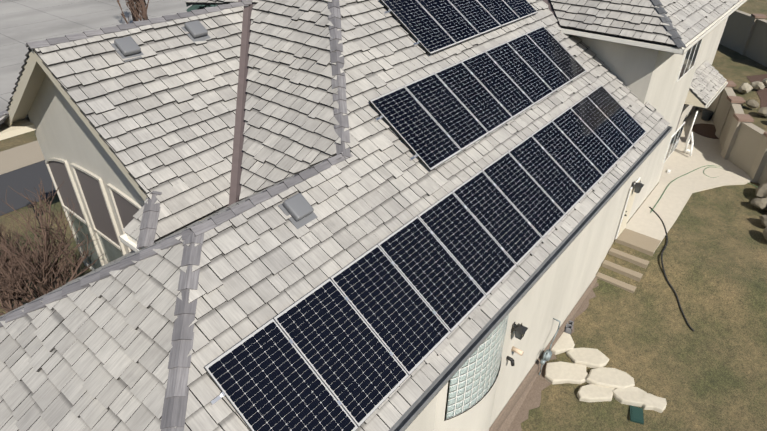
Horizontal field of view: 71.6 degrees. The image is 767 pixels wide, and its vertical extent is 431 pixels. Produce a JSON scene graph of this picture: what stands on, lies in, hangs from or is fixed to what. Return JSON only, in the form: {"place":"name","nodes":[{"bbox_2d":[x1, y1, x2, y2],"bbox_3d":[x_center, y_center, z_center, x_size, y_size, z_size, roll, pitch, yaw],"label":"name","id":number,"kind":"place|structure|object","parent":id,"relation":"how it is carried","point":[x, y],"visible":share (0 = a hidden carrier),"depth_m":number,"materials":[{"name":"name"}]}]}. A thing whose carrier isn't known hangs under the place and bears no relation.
{"place":"outdoors","nodes":[
{"label":"outdoors","id":0,"kind":"place"},
{"bbox_2d":[0,117,35,139],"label":"eave return box","id":1,"kind":"object","parent":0,"point":[23,126],"visible":0.44,"depth_m":12.30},
{"bbox_2d":[6,47,31,110],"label":"roof gable tiles","id":2,"kind":"object","parent":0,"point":[20,72],"depth_m":10.33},
{"bbox_2d":[0,110,8,117],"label":"roof shingles","id":3,"kind":"object","parent":2,"relation":"on","point":[3,112],"visible":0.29,"depth_m":11.92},
{"bbox_2d":[0,113,8,124],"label":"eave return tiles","id":4,"kind":"object","parent":3,"relation":"attached to","point":[2,118],"visible":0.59,"depth_m":11.90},
{"bbox_2d":[13,63,45,121],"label":"gable soffit","id":5,"kind":"structure","parent":2,"relation":"attached to","point":[34,85],"depth_m":11.20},
{"bbox_2d":[25,0,252,49],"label":"roof ridge cap","id":6,"kind":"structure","parent":2,"relation":"on","point":[92,33],"depth_m":10.43,"materials":[{"name":"tile"}]},
{"bbox_2d":[0,160,56,215],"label":"road asphalt","id":7,"kind":"structure","parent":0,"point":[26,177],"depth_m":18.24,"materials":[{"name":"grey asphalt"}]},
{"bbox_2d":[119,233,144,251],"bbox_3d":[-4.032,0.466,8.570,0.620,0.110,0.120,24,40,32],"label":"eave gutter","id":8,"kind":"object","parent":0,"point":[127,240],"visible":0.54,"depth_m":8.63,"materials":[{"name":"white metal"}]},
{"bbox_2d":[154,211,214,242],"bbox_3d":[-3.548,-0.081,8.921,0.620,0.413,1.400,24,40,32],"label":"flashing","id":9,"kind":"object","parent":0,"point":[171,233],"depth_m":8.66,"materials":[{"name":"black metal"}]},
{"bbox_2d":[186,0,340,200],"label":"roof main end tiles","id":10,"kind":"object","parent":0,"point":[289,117],"visible":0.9,"depth_m":10.31,"materials":[{"name":"grey tile"}]},
{"bbox_2d":[0,131,766,430],"bbox_3d":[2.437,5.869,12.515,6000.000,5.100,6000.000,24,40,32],"label":"lawn","id":11,"kind":"structure","parent":0,"point":[709,373],"depth_m":16.80,"materials":[{"name":"plant"}]},
{"bbox_2d":[0,217,36,312],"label":"bare shrub","id":12,"kind":"object","parent":11,"relation":"on","point":[6,299],"visible":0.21,"depth_m":12.07,"materials":[{"name":"brown plant"}]},
{"bbox_2d":[0,140,44,174],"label":"sidewalk","id":13,"kind":"structure","parent":11,"relation":"on","point":[18,157],"depth_m":20.04,"materials":[{"name":"beige concrete"}]},
{"bbox_2d":[26,201,40,224],"bbox_3d":[-10.437,-0.020,15.973,0.140,0.860,0.220,3,33,4],"label":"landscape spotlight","id":14,"kind":"object","parent":11,"relation":"on","point":[30,203],"visible":0.5,"depth_m":15.75,"materials":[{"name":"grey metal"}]},
{"bbox_2d":[0,178,102,314],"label":"bare shrub","id":15,"kind":"object","parent":11,"relation":"on","point":[16,291],"visible":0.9,"depth_m":10.80,"materials":[{"name":"brown plant"}]},
{"bbox_2d":[28,74,144,263],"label":"gable wall","id":16,"kind":"structure","parent":11,"relation":"on","point":[62,131],"depth_m":11.12,"materials":[{"name":"paint"}]},
{"bbox_2d":[4,49,147,200],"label":"gable fascia","id":17,"kind":"structure","parent":16,"relation":"attached to","point":[33,60],"depth_m":9.33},
{"bbox_2d":[45,157,141,270],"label":"gable window frames","id":18,"kind":"structure","parent":16,"relation":"in","point":[110,187],"depth_m":12.18,"materials":[{"name":"white wood"}]},
{"bbox_2d":[48,161,138,250],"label":"gable window screens","id":19,"kind":"object","parent":18,"relation":"in","point":[96,203],"visible":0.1,"depth_m":12.06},
{"bbox_2d":[66,210,122,268],"bbox_3d":[-5.875,2.284,13.016,6.000,3.480,0.001,24,40,32],"label":"gable window glass","id":20,"kind":"object","parent":18,"relation":"in","point":[112,252],"visible":0.03,"depth_m":13.53,"materials":[{"name":"glass"}]},
{"bbox_2d":[98,133,224,232],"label":"gable roof deck","id":21,"kind":"structure","parent":16,"relation":"on","point":[199,219],"depth_m":9.07,"materials":[{"name":"grey"}]},
{"bbox_2d":[33,6,243,230],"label":"gable roof tiles","id":22,"kind":"object","parent":21,"relation":"on","point":[160,114],"visible":0.88,"depth_m":9.72,"materials":[{"name":"grey tile"}]},
{"bbox_2d":[111,43,143,61],"bbox_3d":[-4.851,-3.139,10.105,0.397,0.279,0.420,24,40,32],"label":"roof vent flashing","id":23,"kind":"object","parent":22,"relation":"attached to","point":[120,53],"visible":0.36,"depth_m":10.02,"materials":[{"name":"silver metal"}]},
{"bbox_2d":[114,36,140,54],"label":"roof vent","id":24,"kind":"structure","parent":23,"relation":"on","point":[128,45],"depth_m":9.99,"materials":[{"name":"grey plastic"}]},
{"bbox_2d":[181,26,210,43],"bbox_3d":[-3.906,-3.810,11.102,0.397,0.279,0.420,24,40,32],"label":"roof vent flashing","id":25,"kind":"object","parent":22,"relation":"attached to","point":[199,38],"visible":0.39,"depth_m":11.03,"materials":[{"name":"silver metal"}]},
{"bbox_2d":[184,20,207,36],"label":"roof vent","id":26,"kind":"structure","parent":25,"relation":"on","point":[196,28],"depth_m":10.98,"materials":[{"name":"grey plastic"}]},
{"bbox_2d":[154,182,220,240],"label":"roof shingles","id":27,"kind":"object","parent":21,"relation":"on","point":[164,227],"visible":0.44,"depth_m":9.08,"materials":[{"name":"grey wood"}]},
{"bbox_2d":[0,0,191,111],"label":"concrete driveway","id":28,"kind":"structure","parent":11,"relation":"on","point":[23,23],"depth_m":37.92,"materials":[{"name":"grey concrete"}]},
{"bbox_2d":[117,0,148,23],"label":"tree trunk","id":29,"kind":"object","parent":11,"relation":"on","point":[133,17],"visible":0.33,"depth_m":24.83,"materials":[{"name":"brown plant"}]},
{"bbox_2d":[125,0,147,20],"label":"tree trunk","id":30,"kind":"object","parent":11,"relation":"on","point":[142,8],"visible":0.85,"depth_m":24.20,"materials":[{"name":"brown plant"}]},
{"bbox_2d":[186,4,216,11],"bbox_3d":[-7.671,-8.568,24.323,4.754,6.063,4.965,24,40,32],"label":"blue spruce tree","id":31,"kind":"object","parent":11,"relation":"on","point":[194,7],"visible":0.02,"depth_m":23.39,"materials":[{"name":"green plant"}]},
{"bbox_2d":[489,277,598,430],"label":"dirt strip","id":32,"kind":"object","parent":11,"relation":"on","point":[525,398],"depth_m":15.58,"materials":[{"name":"brown soil"}]},
{"bbox_2d":[405,395,436,430],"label":"front wall","id":33,"kind":"structure","parent":32,"relation":"attached to","point":[424,420],"depth_m":10.11,"materials":[{"name":"paint"}]},
{"bbox_2d":[539,318,560,374],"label":"gas meter pipes","id":34,"kind":"object","parent":32,"relation":"attached to","point":[542,361],"visible":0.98,"depth_m":15.75,"materials":[{"name":"grey metal"}]},
{"bbox_2d":[542,349,551,361],"bbox_3d":[4.919,4.201,15.956,0.200,0.300,0.300,24,40,32],"label":"electric meter","id":35,"kind":"object","parent":34,"relation":"attached to","point":[548,356],"visible":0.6,"depth_m":15.86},
{"bbox_2d":[489,188,620,427],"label":"front wall","id":36,"kind":"structure","parent":32,"relation":"attached to","point":[558,289],"depth_m":14.95,"materials":[{"name":"paint"}]},
{"bbox_2d":[506,356,514,365],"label":"wall light shadow","id":37,"kind":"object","parent":36,"relation":"attached to","point":[511,360],"depth_m":13.15,"materials":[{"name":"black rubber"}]},
{"bbox_2d":[511,346,523,355],"bbox_3d":[3.336,3.373,13.242,0.280,0.116,0.116,24,40,32],"label":"wall light","id":38,"kind":"object","parent":36,"relation":"attached to","point":[517,350],"visible":1,"depth_m":13.20,"materials":[{"name":"beige"}]},
{"bbox_2d":[565,320,573,333],"bbox_3d":[6.005,3.601,17.195,0.200,0.200,0.400,14,36,21],"label":"cinder block","id":39,"kind":"object","parent":32,"relation":"on","point":[569,327],"depth_m":17.11,"materials":[{"name":"grey concrete"}]},
{"bbox_2d":[551,332,574,354],"bbox_3d":[5.569,4.034,16.851,0.930,0.231,0.762,-5,34,-8],"label":"stepping stone","id":40,"kind":"object","parent":11,"relation":"on","point":[564,343],"visible":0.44,"depth_m":16.67,"materials":[{"name":"stone"}]},
{"bbox_2d":[545,361,588,383],"bbox_3d":[5.515,4.739,16.036,1.373,0.204,0.752,1,33,1],"label":"stepping stone","id":41,"kind":"object","parent":11,"relation":"on","point":[559,372],"visible":0.81,"depth_m":15.90,"materials":[{"name":"stone"}]},
{"bbox_2d":[566,348,608,368],"bbox_3d":[6.287,4.357,16.400,1.263,0.230,0.717,10,34,14],"label":"stepping stone","id":42,"kind":"object","parent":11,"relation":"on","point":[591,358],"visible":0.92,"depth_m":16.27,"materials":[{"name":"stone"}]},
{"bbox_2d":[577,384,614,401],"bbox_3d":[6.220,5.126,15.523,1.195,0.203,0.648,0,33,-1],"label":"stepping stone","id":43,"kind":"object","parent":11,"relation":"on","point":[591,393],"visible":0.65,"depth_m":15.34,"materials":[{"name":"stone"}]},
{"bbox_2d":[586,367,634,388],"bbox_3d":[6.722,4.824,15.816,1.410,0.232,0.753,6,34,8],"label":"stepping stone","id":44,"kind":"object","parent":11,"relation":"on","point":[615,378],"visible":0.92,"depth_m":15.69,"materials":[{"name":"stone"}]},
{"bbox_2d":[595,228,660,292],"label":"outdoor steps","id":45,"kind":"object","parent":11,"relation":"on","point":[642,243],"visible":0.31,"depth_m":18.79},
{"bbox_2d":[612,386,647,406],"bbox_3d":[7.146,5.195,15.340,1.093,0.202,0.600,7,34,10],"label":"stepping stone","id":46,"kind":"object","parent":11,"relation":"on","point":[632,395],"visible":0.71,"depth_m":15.24,"materials":[{"name":"stone"}]},
{"bbox_2d":[630,405,643,423],"bbox_3d":[7.090,5.577,14.897,0.340,0.085,0.500,11,35,16],"label":"valve box lid","id":47,"kind":"object","parent":11,"relation":"on","point":[636,414],"visible":0.89,"depth_m":14.84,"materials":[{"name":"green plastic"}]},
{"bbox_2d":[642,393,666,412],"bbox_3d":[7.667,5.342,15.105,0.669,0.189,0.538,15,36,21],"label":"stepping stone","id":48,"kind":"object","parent":11,"relation":"on","point":[655,403],"visible":0.85,"depth_m":15.02,"materials":[{"name":"stone"}]},
{"bbox_2d":[649,207,693,330],"bbox_3d":[9.974,1.641,18.931,0.645,1.088,5.747,5,33,8],"label":"black hose","id":49,"kind":"object","parent":11,"relation":"on","point":[689,326],"visible":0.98,"depth_m":18.13,"materials":[{"name":"black rubber"}]},
{"bbox_2d":[625,110,751,251],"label":"concrete patio","id":50,"kind":"structure","parent":11,"relation":"on","point":[676,195],"depth_m":22.93,"materials":[{"name":"beige concrete"}]},
{"bbox_2d":[615,177,640,238],"bbox_3d":[8.705,-0.246,18.946,0.035,2.120,1.000,24,40,32],"label":"downspout","id":51,"kind":"object","parent":50,"relation":"on","point":[625,207],"visible":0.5,"depth_m":18.54,"materials":[{"name":"white metal"}]},
{"bbox_2d":[617,180,639,237],"bbox_3d":[8.725,-0.225,18.941,0.015,2.030,0.880,24,40,32],"label":"door","id":52,"kind":"structure","parent":51,"relation":"in","point":[628,209],"depth_m":18.94,"materials":[{"name":"beige"}]},
{"bbox_2d":[684,111,697,155],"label":"pvc pipes","id":53,"kind":"object","parent":50,"relation":"on","point":[690,135],"visible":1,"depth_m":24.41,"materials":[{"name":"white plastic"}]},
{"bbox_2d":[650,165,756,212],"bbox_3d":[13.188,-1.252,22.511,6.676,0.128,2.595,-9,34,-14],"label":"garden hose","id":54,"kind":"object","parent":50,"relation":"on","point":[687,173],"depth_m":23.07,"materials":[{"name":"green rubber"}]},
{"bbox_2d":[692,123,718,138],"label":"flower bed mulch","id":55,"kind":"object","parent":50,"relation":"on","point":[706,130],"visible":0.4,"depth_m":27.16,"materials":[{"name":"brown soil"}]},
{"bbox_2d":[701,110,712,120],"bbox_3d":[17.226,-5.327,28.337,0.537,0.430,0.537,24,40,32],"label":"planter pot","id":56,"kind":"object","parent":50,"relation":"on","point":[707,115],"visible":0.98,"depth_m":28.21,"materials":[{"name":"grey plastic"}]},
{"bbox_2d":[695,86,766,183],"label":"retaining wall","id":57,"kind":"structure","parent":11,"relation":"on","point":[744,146],"depth_m":23.80,"materials":[{"name":"beige concrete"}]},
{"bbox_2d":[726,81,766,136],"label":"wall cap stones","id":58,"kind":"object","parent":57,"relation":"on","point":[741,117],"visible":0.52,"depth_m":25.20,"materials":[{"name":"stone"}]},
{"bbox_2d":[719,10,766,66],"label":"retaining wall","id":59,"kind":"structure","parent":11,"relation":"on","point":[745,33],"depth_m":32.15,"materials":[{"name":"grey concrete"}]},
{"bbox_2d":[751,14,766,18],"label":"retaining wall caps","id":60,"kind":"object","parent":59,"relation":"on","point":[759,16],"visible":0.5,"depth_m":31.27,"materials":[{"name":"brown stone"}]},
{"bbox_2d":[751,198,766,208],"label":"boulder","id":61,"kind":"object","parent":11,"relation":"on","point":[760,203],"visible":1,"depth_m":20.78,"materials":[{"name":"stone"}]},
{"bbox_2d":[755,183,766,197],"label":"boulder","id":62,"kind":"object","parent":11,"relation":"on","point":[761,190],"visible":0.75,"depth_m":21.41,"materials":[{"name":"stone"}]},
{"bbox_2d":[759,215,766,226],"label":"boulder","id":63,"kind":"object","parent":11,"relation":"on","point":[763,218],"visible":0.97,"depth_m":19.88,"materials":[{"name":"stone"}]},
{"bbox_2d":[763,227,766,239],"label":"boulder","id":64,"kind":"object","parent":11,"relation":"on","point":[765,233],"visible":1,"depth_m":19.14,"materials":[{"name":"stone"}]},
{"bbox_2d":[174,0,669,430],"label":"roof tiles","id":65,"kind":"object","parent":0,"point":[262,263],"visible":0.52,"depth_m":8.87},
{"bbox_2d":[0,235,189,430],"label":"roof wing end tiles","id":66,"kind":"object","parent":65,"relation":"attached to","point":[93,356],"visible":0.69,"depth_m":6.79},
{"bbox_2d":[0,161,322,316],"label":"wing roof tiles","id":67,"kind":"object","parent":65,"relation":"attached to","point":[131,253],"visible":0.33,"depth_m":8.48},
{"bbox_2d":[0,229,195,326],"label":"roof ridge cap","id":68,"kind":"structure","parent":67,"relation":"on","point":[122,264],"depth_m":7.39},
{"bbox_2d":[136,191,161,248],"bbox_3d":[-3.791,0.052,8.619,0.266,0.500,1.019,-3,33,-5],"label":"roof ridge cap","id":69,"kind":"object","parent":67,"relation":"on","point":[149,222],"visible":0.83,"depth_m":8.56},
{"bbox_2d":[123,198,147,240],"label":"eave tiles","id":70,"kind":"object","parent":69,"relation":"on","point":[131,228],"visible":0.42,"depth_m":8.66,"materials":[{"name":"grey tile"}]},
{"bbox_2d":[160,232,203,430],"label":"roof ridge cap","id":71,"kind":"object","parent":65,"relation":"on","point":[175,402],"visible":0.94,"depth_m":6.37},
{"bbox_2d":[225,0,256,206],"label":"flashing","id":72,"kind":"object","parent":65,"relation":"attached to","point":[236,171],"depth_m":10.64,"materials":[{"name":"metal"}]},
{"bbox_2d":[187,152,351,235],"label":"roof ridge cap","id":73,"kind":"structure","parent":65,"relation":"on","point":[233,212],"depth_m":7.94,"materials":[{"name":"grey wood"}]},
{"bbox_2d":[278,203,316,228],"bbox_3d":[-1.294,-0.065,8.058,0.397,0.279,0.420,24,40,32],"label":"roof vent flashing","id":74,"kind":"object","parent":65,"relation":"attached to","point":[300,223],"visible":0.39,"depth_m":7.97,"materials":[{"name":"grey metal"}]},
{"bbox_2d":[283,193,313,220],"bbox_3d":[-1.278,-0.132,7.998,0.360,0.100,0.340,50,49,8],"label":"roof vent","id":75,"kind":"object","parent":74,"relation":"on","point":[298,206],"visible":0.98,"depth_m":7.94,"materials":[{"name":"grey plastic"}]},
{"bbox_2d":[328,0,350,157],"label":"roof ridge cap","id":76,"kind":"object","parent":65,"relation":"attached to","point":[334,18],"visible":0.94,"depth_m":10.03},
{"bbox_2d":[204,0,631,430],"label":"solar panel frames","id":77,"kind":"structure","parent":65,"relation":"on","point":[427,168],"depth_m":10.17,"materials":[{"name":"silver metal"}]},
{"bbox_2d":[205,0,645,430],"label":"solar panels","id":78,"kind":"object","parent":77,"relation":"in","point":[266,377],"visible":1,"depth_m":9.38,"materials":[{"name":"black glass"}]},
{"bbox_2d":[210,1,636,405],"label":"solar panel clamps","id":79,"kind":"object","parent":65,"relation":"attached to","point":[217,398],"visible":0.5,"depth_m":9.76,"materials":[{"name":"silver metal"}]},
{"bbox_2d":[204,0,646,430],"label":"solar panel frame rims","id":80,"kind":"object","parent":65,"relation":"on","point":[429,229],"visible":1,"depth_m":9.47,"materials":[{"name":"metal"}]},
{"bbox_2d":[388,126,671,430],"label":"gutter","id":81,"kind":"object","parent":65,"relation":"attached to","point":[424,399],"visible":0.93,"depth_m":9.11,"materials":[{"name":"grey metal"}]},
{"bbox_2d":[542,0,559,25],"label":"valley","id":82,"kind":"structure","parent":65,"relation":"attached to","point":[549,4],"depth_m":15.91,"materials":[{"name":"metal"}]},
{"bbox_2d":[570,29,658,103],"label":"wall","id":83,"kind":"structure","parent":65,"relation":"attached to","point":[631,67],"depth_m":15.13,"materials":[{"name":"paint"}]},
{"bbox_2d":[560,26,676,47],"bbox_3d":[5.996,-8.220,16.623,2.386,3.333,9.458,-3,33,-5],"label":"roof edge","id":84,"kind":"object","parent":65,"relation":"on","point":[618,36],"depth_m":14.55,"materials":[{"name":"black metal"}]},
{"bbox_2d":[651,0,685,47],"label":"hip cap","id":85,"kind":"object","parent":84,"relation":"attached to","point":[676,38],"visible":0.9,"depth_m":14.04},
{"bbox_2d":[660,0,739,43],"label":"roof tiles","id":86,"kind":"object","parent":84,"relation":"attached to","point":[690,19],"visible":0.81,"depth_m":15.28,"materials":[{"name":"grey tile"}]},
{"bbox_2d":[679,0,746,53],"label":"upper gutter","id":87,"kind":"object","parent":86,"relation":"attached to","point":[705,32],"visible":1,"depth_m":15.78,"materials":[{"name":"white metal"}]},
{"bbox_2d":[596,35,706,272],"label":"front wall","id":88,"kind":"structure","parent":65,"relation":"attached to","point":[666,95],"depth_m":18.55,"materials":[{"name":"paint"}]},
{"bbox_2d":[663,41,701,162],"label":"window frames","id":89,"kind":"structure","parent":88,"relation":"attached to","point":[677,80],"depth_m":21.13,"materials":[{"name":"white plastic"}]},
{"bbox_2d":[664,39,701,161],"bbox_3d":[11.291,-4.204,20.125,0.001,5.120,4.421,24,40,32],"label":"front window glass","id":90,"kind":"object","parent":89,"relation":"attached to","point":[685,63],"visible":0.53,"depth_m":18.57,"materials":[{"name":"grey glass"}]},
{"bbox_2d":[434,356,501,430],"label":"wall","id":91,"kind":"structure","parent":0,"point":[477,417],"depth_m":11.11,"materials":[{"name":"beige paint"}]},
{"bbox_2d":[446,314,508,418],"bbox_3d":[2.094,2.518,10.601,0.310,2.800,2.267,24,40,32],"label":"glass block window","id":92,"kind":"structure","parent":91,"relation":"in","point":[472,379],"depth_m":10.52,"materials":[{"name":"clear glass"}]},
{"bbox_2d":[511,322,527,339],"bbox_3d":[3.202,2.712,12.561,0.330,0.490,0.260,24,40,32],"label":"wall light","id":93,"kind":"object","parent":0,"point":[521,328],"depth_m":12.49,"materials":[{"name":"black metal"}]},
{"bbox_2d":[550,0,675,45],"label":"roof tiles","id":94,"kind":"object","parent":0,"point":[638,19],"visible":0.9,"depth_m":14.79,"materials":[{"name":"grey tile"}]},
{"bbox_2d":[561,28,684,54],"bbox_3d":[6.353,-4.794,14.543,3.470,0.110,0.120,24,40,32],"label":"fascia board","id":95,"kind":"object","parent":94,"relation":"attached to","point":[625,41],"visible":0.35,"depth_m":14.39,"materials":[{"name":"white wood"}]},
{"bbox_2d":[632,181,643,192],"bbox_3d":[8.642,-0.982,18.087,0.330,0.490,0.260,24,40,32],"label":"wall light","id":96,"kind":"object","parent":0,"point":[639,184],"depth_m":18.01,"materials":[{"name":"black metal"}]},
{"bbox_2d":[677,16,728,129],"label":"front wall","id":97,"kind":"structure","parent":0,"point":[711,43],"depth_m":26.71,"materials":[{"name":"paint"}]},
{"bbox_2d":[684,90,704,107],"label":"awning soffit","id":98,"kind":"structure","parent":97,"relation":"attached to","point":[692,99],"depth_m":23.80,"materials":[{"name":"beige paint"}]},
{"bbox_2d":[689,61,726,103],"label":"awning roof tiles","id":99,"kind":"object","parent":97,"relation":"attached to","point":[708,81],"visible":0.96,"depth_m":24.91,"materials":[{"name":"grey tile"}]},
{"bbox_2d":[704,82,727,108],"bbox_3d":[15.642,-5.688,24.946,0.120,0.110,4.200,24,40,32],"label":"awning gutter","id":100,"kind":"object","parent":99,"relation":"attached to","point":[708,104],"visible":0.92,"depth_m":24.82,"materials":[{"name":"white metal"}]},
{"bbox_2d":[712,44,766,131],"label":"lower terrace ground","id":101,"kind":"structure","parent":0,"point":[735,67],"depth_m":29.85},
{"bbox_2d":[737,83,752,92],"bbox_3d":[18.199,-6.407,26.736,0.617,0.541,0.727,24,37,32],"label":"boulder","id":102,"kind":"object","parent":101,"relation":"on","point":[745,88],"visible":1,"depth_m":26.57,"materials":[{"name":"beige stone"}]},
{"bbox_2d":[746,100,758,107],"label":"boulder","id":103,"kind":"object","parent":101,"relation":"on","point":[752,103],"visible":1,"depth_m":24.83,"materials":[{"name":"stone"}]},
{"bbox_2d":[746,74,766,115],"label":"mulch bed","id":104,"kind":"object","parent":101,"relation":"on","point":[762,94],"visible":0.5,"depth_m":27.24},
{"bbox_2d":[750,81,764,89],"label":"boulder","id":105,"kind":"object","parent":104,"relation":"on","point":[757,85],"visible":0.94,"depth_m":26.95,"materials":[{"name":"beige stone"}]},
{"bbox_2d":[762,78,766,86],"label":"boulder","id":106,"kind":"object","parent":104,"relation":"on","point":[764,81],"visible":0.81,"depth_m":27.46,"materials":[{"name":"beige stone"}]},
{"bbox_2d":[757,107,766,115],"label":"boulder","id":107,"kind":"object","parent":101,"relation":"on","point":[762,111],"visible":1,"depth_m":24.02,"materials":[{"name":"stone"}]},
{"bbox_2d":[737,0,766,19],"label":"terrace ground","id":108,"kind":"structure","parent":0,"point":[754,6],"depth_m":34.42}
]}

